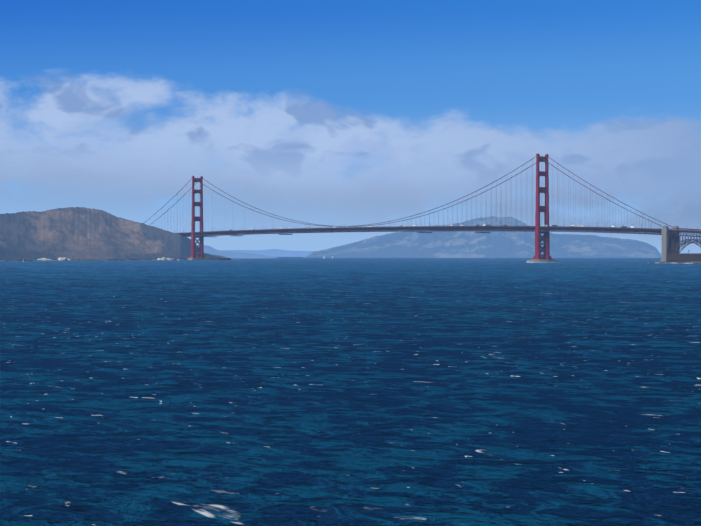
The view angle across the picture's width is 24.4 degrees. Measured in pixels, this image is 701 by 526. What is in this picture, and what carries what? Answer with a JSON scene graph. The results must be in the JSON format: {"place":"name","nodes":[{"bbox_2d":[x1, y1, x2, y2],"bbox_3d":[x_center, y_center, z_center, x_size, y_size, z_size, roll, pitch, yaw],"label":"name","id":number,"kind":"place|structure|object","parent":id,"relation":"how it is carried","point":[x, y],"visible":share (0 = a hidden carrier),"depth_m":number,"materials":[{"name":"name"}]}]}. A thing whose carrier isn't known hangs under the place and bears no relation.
{"place":"outdoors","nodes":[
{"label":"outdoors","id":0,"kind":"place"},
{"bbox_2d":[0,207,232,260],"bbox_3d":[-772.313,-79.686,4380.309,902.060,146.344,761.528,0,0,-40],"label":"hill","id":1,"kind":"structure","parent":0,"point":[75,233],"depth_m":4244.81,"materials":[{"name":"brown stone"}]},
{"bbox_2d":[177,226,670,236],"bbox_3d":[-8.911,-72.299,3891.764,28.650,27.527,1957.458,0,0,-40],"label":"deck truss","id":2,"kind":"object","parent":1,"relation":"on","point":[653,231],"visible":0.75,"depth_m":3647.71,"materials":[{"name":"metal"}]},
{"bbox_2d":[204,232,489,236],"bbox_3d":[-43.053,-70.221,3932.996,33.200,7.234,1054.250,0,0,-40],"label":"maintenance travellers","id":3,"kind":"object","parent":2,"relation":"on","point":[417,232],"visible":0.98,"depth_m":3677.32,"materials":[{"name":"paint"}]},
{"bbox_3d":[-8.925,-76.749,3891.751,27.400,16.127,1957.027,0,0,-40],"label":"deck roadway","id":4,"kind":"object","parent":2,"relation":"on","visible":0},
{"bbox_2d":[229,225,614,230],"bbox_3d":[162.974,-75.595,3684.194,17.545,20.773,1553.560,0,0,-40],"label":"cars","id":5,"kind":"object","parent":4,"relation":"on","point":[414,226],"visible":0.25,"depth_m":3649.00,"materials":[{"name":"white metal"}]},
{"bbox_2d":[175,222,678,232],"bbox_3d":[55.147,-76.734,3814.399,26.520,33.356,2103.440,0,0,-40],"label":"vehicles","id":6,"kind":"object","parent":4,"relation":"on","point":[457,222],"visible":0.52,"depth_m":3576.10,"materials":[{"name":"paint"}]},
{"bbox_2d":[198,245,277,257],"bbox_3d":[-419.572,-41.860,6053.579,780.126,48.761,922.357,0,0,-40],"label":"sausalito hills","id":7,"kind":"structure","parent":0,"point":[210,250],"depth_m":5809.73,"materials":[{"name":"blue"}]},
{"bbox_2d":[220,249,313,256],"bbox_3d":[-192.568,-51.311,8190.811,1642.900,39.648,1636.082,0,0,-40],"label":"bay hills","id":8,"kind":"structure","parent":0,"point":[278,253],"depth_m":7868.39,"materials":[{"name":"blue"}]},
{"bbox_2d":[0,257,700,525],"bbox_3d":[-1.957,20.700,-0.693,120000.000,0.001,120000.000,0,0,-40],"label":"bay water","id":9,"kind":"structure","parent":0,"point":[290,391],"depth_m":239.13,"materials":[{"name":"blue liquid"}]},
{"bbox_2d":[11,260,108,260],"bbox_3d":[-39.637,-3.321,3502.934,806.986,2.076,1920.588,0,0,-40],"label":"shore break foam","id":10,"kind":"object","parent":9,"relation":"on","point":[70,260],"visible":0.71,"depth_m":4038.64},
{"bbox_2d":[37,257,173,260],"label":"marin guano rocks","id":11,"kind":"object","parent":9,"relation":"on","point":[66,259],"visible":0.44,"depth_m":4015.74,"materials":[{"name":"white stone"}]},
{"bbox_2d":[3,258,230,260],"bbox_3d":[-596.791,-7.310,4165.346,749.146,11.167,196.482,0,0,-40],"label":"shoreline rocks","id":12,"kind":"object","parent":9,"relation":"on","point":[115,259],"visible":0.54,"depth_m":4145.61,"materials":[{"name":"stone"}]},
{"bbox_2d":[187,258,208,259],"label":"pier","id":13,"kind":"structure","parent":9,"relation":"in","point":[197,259],"depth_m":4368.20,"materials":[{"name":"concrete"}]},
{"bbox_2d":[190,176,204,257],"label":"tower","id":14,"kind":"structure","parent":13,"relation":"on","point":[193,239],"depth_m":4378.16,"materials":[{"name":"red metal"}]},
{"bbox_2d":[527,259,557,261],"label":"pier fender","id":15,"kind":"object","parent":9,"relation":"on","point":[541,260],"visible":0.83,"depth_m":3373.66,"materials":[{"name":"concrete"}]},
{"bbox_2d":[533,154,551,258],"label":"tower","id":16,"kind":"structure","parent":15,"relation":"on","point":[545,238],"depth_m":3392.33,"materials":[{"name":"red metal"}]},
{"bbox_2d":[144,155,700,229],"bbox_3d":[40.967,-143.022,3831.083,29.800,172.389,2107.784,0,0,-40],"label":"cables","id":17,"kind":"object","parent":16,"relation":"attached to","point":[440,206],"visible":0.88,"depth_m":3603.19,"materials":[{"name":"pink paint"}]},
{"bbox_2d":[161,159,651,232],"bbox_3d":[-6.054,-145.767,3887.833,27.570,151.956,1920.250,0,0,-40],"label":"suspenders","id":18,"kind":"object","parent":17,"relation":"attached to","point":[411,219],"visible":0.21,"depth_m":3497.85,"materials":[{"name":"pink paint"}]},
{"bbox_2d":[0,0,700,252],"label":"sky","id":19,"kind":"structure","parent":0,"point":[324,112],"materials":[{"name":"blue"}]},
{"bbox_2d":[250,225,633,229],"bbox_3d":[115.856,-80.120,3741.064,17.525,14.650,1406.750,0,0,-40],"label":"vehicles","id":20,"kind":"object","parent":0,"point":[483,225],"visible":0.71,"depth_m":3523.28,"materials":[{"name":"white metal"}]},
{"bbox_2d":[304,216,661,257],"bbox_3d":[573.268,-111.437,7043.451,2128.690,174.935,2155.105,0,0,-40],"label":"island","id":21,"kind":"structure","parent":0,"point":[473,244],"depth_m":6471.94,"materials":[{"name":"blue"}]},
{"bbox_2d":[666,254,700,261],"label":"fort","id":22,"kind":"structure","parent":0,"point":[695,257],"depth_m":3066.66,"materials":[{"name":"brick"}]},
{"bbox_3d":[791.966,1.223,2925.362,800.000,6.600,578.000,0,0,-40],"label":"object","id":23,"kind":"structure","parent":0,"visible":0},
{"bbox_2d":[661,226,678,260],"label":"pylon","id":24,"kind":"object","parent":23,"relation":"on","point":[666,241],"visible":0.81,"depth_m":3122.38,"materials":[{"name":"concrete"}]},
{"bbox_2d":[668,229,700,253],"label":"steel arch","id":25,"kind":"structure","parent":23,"relation":"on","point":[680,232],"depth_m":3104.67,"materials":[{"name":"grey metal"}]}
]}

